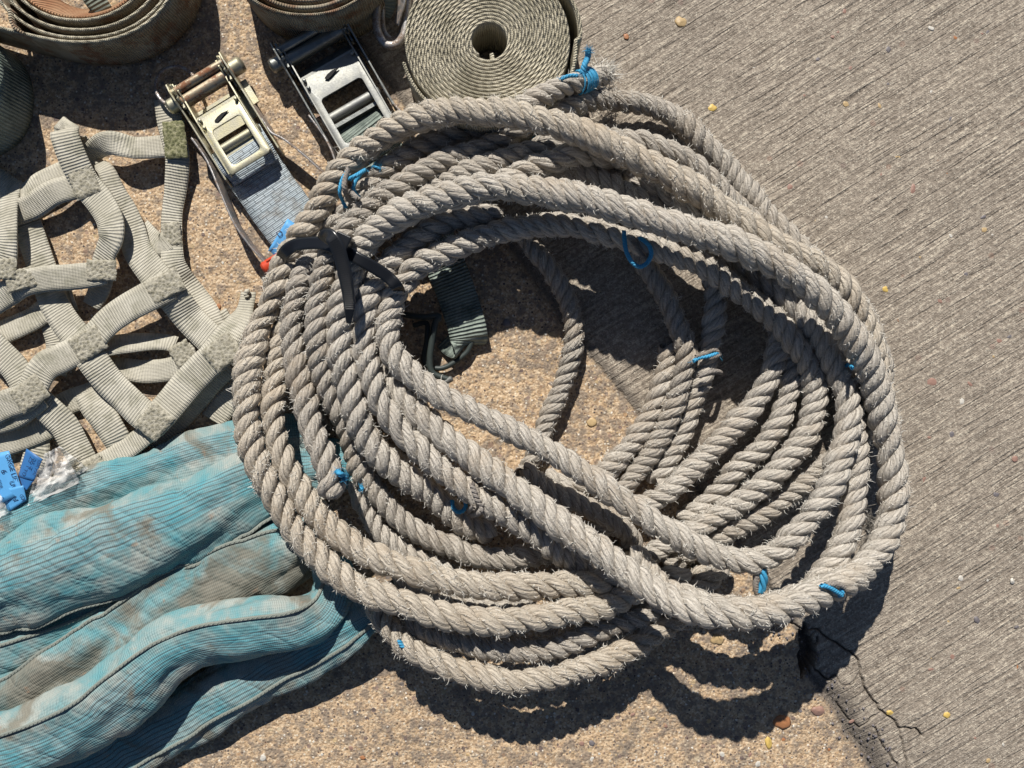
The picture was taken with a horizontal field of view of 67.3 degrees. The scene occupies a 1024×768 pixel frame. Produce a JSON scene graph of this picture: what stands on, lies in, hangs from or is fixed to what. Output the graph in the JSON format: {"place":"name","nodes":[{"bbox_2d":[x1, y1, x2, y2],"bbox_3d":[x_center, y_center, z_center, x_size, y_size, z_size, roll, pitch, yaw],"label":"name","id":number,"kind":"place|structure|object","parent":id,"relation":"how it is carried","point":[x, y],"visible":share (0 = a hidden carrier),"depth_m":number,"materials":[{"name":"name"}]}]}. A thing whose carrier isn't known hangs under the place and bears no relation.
{"place":"outdoors","nodes":[
{"label":"outdoors","id":0,"kind":"place"},
{"bbox_2d":[502,319,510,326],"bbox_3d":[-0.004,-0.048,0.600,0.007,0.002,0.007,0,90,0],"label":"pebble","id":1,"kind":"object","parent":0,"point":[506,322],"visible":1,"depth_m":0.60,"materials":[{"name":"stone"}]},
{"bbox_2d":[0,0,1023,767],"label":"ground","id":2,"kind":"structure","parent":0,"point":[754,72],"depth_m":0.60,"materials":[{"name":"concrete"}]},
{"bbox_2d":[0,45,33,154],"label":"webbing roll","id":3,"kind":"object","parent":2,"relation":"on","point":[16,101],"visible":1,"depth_m":0.58,"materials":[{"name":"grey fabric"}]},
{"bbox_2d":[0,0,201,64],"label":"webbing roll","id":4,"kind":"object","parent":2,"relation":"on","point":[105,32],"visible":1,"depth_m":0.57,"materials":[{"name":"beige fabric"}]},
{"bbox_2d":[0,65,255,472],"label":"cargo net","id":5,"kind":"object","parent":2,"relation":"on","point":[36,415],"visible":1,"depth_m":0.59,"materials":[{"name":"grey fabric"}]},
{"bbox_2d":[0,413,375,767],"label":"round sling","id":6,"kind":"object","parent":2,"relation":"on","point":[137,590],"visible":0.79,"depth_m":0.57,"materials":[{"name":"teal fabric"}]},
{"bbox_2d":[0,451,26,511],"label":"blue tag","id":7,"kind":"object","parent":6,"relation":"attached to","point":[12,494],"visible":1,"depth_m":0.58,"materials":[{"name":"blue plastic"}]},
{"bbox_2d":[18,449,42,490],"bbox_3d":[-0.362,0.065,0.576,0.017,0.007,0.030,18,90,0],"label":"blue tag","id":8,"kind":"object","parent":6,"relation":"attached to","point":[30,466],"visible":1,"depth_m":0.57,"materials":[{"name":"blue plastic"}]},
{"bbox_2d":[51,457,81,481],"bbox_3d":[-0.360,0.076,0.574,0.086,0.018,0.032,-29,90,0],"label":"plastic sleeve","id":9,"kind":"object","parent":6,"relation":"attached to","point":[70,469],"visible":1,"depth_m":0.57,"materials":[{"name":"white"}]},
{"bbox_2d":[165,51,324,273],"bbox_3d":[-0.195,-0.173,0.586,0.079,0.028,0.166,-31,90,0],"label":"ratchet buckle","id":10,"kind":"object","parent":2,"relation":"on","point":[266,189],"visible":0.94,"depth_m":0.58,"materials":[{"name":"silver metal"}]},
{"bbox_2d":[260,754,265,760],"bbox_3d":[-0.194,0.292,0.600,0.005,0.001,0.006,0,90,0],"label":"stone chip","id":11,"kind":"object","parent":2,"relation":"on","point":[262,757],"visible":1,"depth_m":0.60,"materials":[{"name":"white stone"}]},
{"bbox_2d":[247,0,385,43],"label":"webbing roll","id":12,"kind":"object","parent":2,"relation":"on","point":[287,19],"visible":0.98,"depth_m":0.56,"materials":[{"name":"beige fabric"}]},
{"bbox_2d":[268,24,401,167],"bbox_3d":[-0.123,-0.221,0.586,0.078,0.028,0.134,-35,90,0],"label":"ratchet buckle","id":13,"kind":"object","parent":2,"relation":"on","point":[320,81],"visible":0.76,"depth_m":0.58,"materials":[{"name":"metal"}]},
{"bbox_2d":[372,0,411,49],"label":"strap hook","id":14,"kind":"object","parent":2,"relation":"on","point":[385,40],"visible":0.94,"depth_m":0.58,"materials":[{"name":"grey metal"}]},
{"bbox_2d":[404,233,487,383],"bbox_3d":[-0.055,-0.061,0.595,0.059,0.024,0.119,-20,90,0],"label":"ratchet strap","id":15,"kind":"object","parent":2,"relation":"on","point":[457,296],"visible":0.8,"depth_m":0.59,"materials":[{"name":"fabric"}]},
{"bbox_2d":[402,0,581,146],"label":"webbing roll","id":16,"kind":"object","parent":2,"relation":"on","point":[448,43],"visible":0.78,"depth_m":0.55,"materials":[{"name":"beige fabric"}]},
{"bbox_2d":[227,42,912,697],"bbox_3d":[0.036,-0.007,0.545,0.482,0.111,0.441,-22,90,0],"label":"rope coil","id":17,"kind":"object","parent":2,"relation":"on","point":[759,258],"visible":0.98,"depth_m":0.55,"materials":[{"name":"beige fabric"}]},
{"bbox_2d":[276,227,405,323],"bbox_3d":[-0.126,-0.081,0.560,0.099,0.067,0.052,34,90,0],"label":"strap","id":18,"kind":"object","parent":17,"relation":"attached to","point":[337,245],"visible":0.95,"depth_m":0.54,"materials":[{"name":"black fabric"}]},
{"bbox_2d":[586,418,596,426],"bbox_3d":[0.062,0.030,0.600,0.008,0.002,0.008,0,90,0],"label":"pebble","id":19,"kind":"object","parent":2,"relation":"on","point":[590,422],"visible":1,"depth_m":0.60,"materials":[{"name":"stone"}]},
{"bbox_2d":[675,16,686,26],"bbox_3d":[0.132,-0.283,0.600,0.010,0.002,0.009,0,90,0],"label":"pebble","id":20,"kind":"object","parent":2,"relation":"on","point":[680,21],"visible":1,"depth_m":0.60,"materials":[{"name":"stone"}]},
{"bbox_2d":[708,104,716,111],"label":"pebble","id":21,"kind":"object","parent":2,"relation":"on","point":[712,107],"visible":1,"depth_m":0.60,"materials":[{"name":"stone"}]},
{"bbox_2d":[710,635,723,644],"bbox_3d":[0.160,0.199,0.600,0.011,0.002,0.008,0,90,0],"label":"pebble","id":22,"kind":"object","parent":2,"relation":"on","point":[717,639],"visible":1,"depth_m":0.60,"materials":[{"name":"stone"}]},
{"bbox_2d":[765,737,771,749],"bbox_3d":[0.200,0.280,0.600,0.006,0.002,0.011,0,90,0],"label":"pebble","id":23,"kind":"object","parent":2,"relation":"on","point":[768,742],"visible":1,"depth_m":0.60,"materials":[{"name":"stone"}]},
{"bbox_2d":[773,715,790,729],"bbox_3d":[0.211,0.264,0.600,0.014,0.003,0.011,0,90,0],"label":"pebble","id":24,"kind":"object","parent":2,"relation":"on","point":[782,722],"visible":1,"depth_m":0.60,"materials":[{"name":"stone"}]},
{"bbox_2d":[811,706,824,715],"bbox_3d":[0.239,0.255,0.600,0.011,0.003,0.009,0,90,0],"label":"pebble","id":25,"kind":"object","parent":2,"relation":"on","point":[818,711],"visible":1,"depth_m":0.60,"materials":[{"name":"stone"}]},
{"bbox_2d":[762,618,923,767],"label":"grit","id":26,"kind":"object","parent":2,"relation":"on","point":[863,708],"visible":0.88,"depth_m":0.60,"materials":[{"name":"stone"}]},
{"bbox_2d":[911,184,914,193],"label":"pebble","id":27,"kind":"object","parent":2,"relation":"on","point":[912,188],"visible":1,"depth_m":0.60,"materials":[{"name":"stone"}]},
{"bbox_2d":[927,378,936,385],"bbox_3d":[0.327,-0.001,0.600,0.011,0.001,0.007,0,90,0],"label":"pebble","id":28,"kind":"object","parent":2,"relation":"on","point":[932,381],"visible":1,"depth_m":0.60,"materials":[{"name":"stone"}]},
{"bbox_2d":[943,712,949,717],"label":"pebble","id":29,"kind":"object","parent":2,"relation":"on","point":[946,714],"visible":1,"depth_m":0.60,"materials":[{"name":"stone"}]},
{"bbox_2d":[974,616,979,623],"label":"pebble","id":30,"kind":"object","parent":2,"relation":"on","point":[976,619],"visible":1,"depth_m":0.60,"materials":[{"name":"stone"}]},
{"bbox_2d":[1012,456,1017,461],"bbox_3d":[0.393,0.059,0.600,0.005,0.001,0.005,0,90,0],"label":"stone chip","id":31,"kind":"object","parent":2,"relation":"on","point":[1014,458],"visible":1,"depth_m":0.60,"materials":[{"name":"stone"}]}
]}

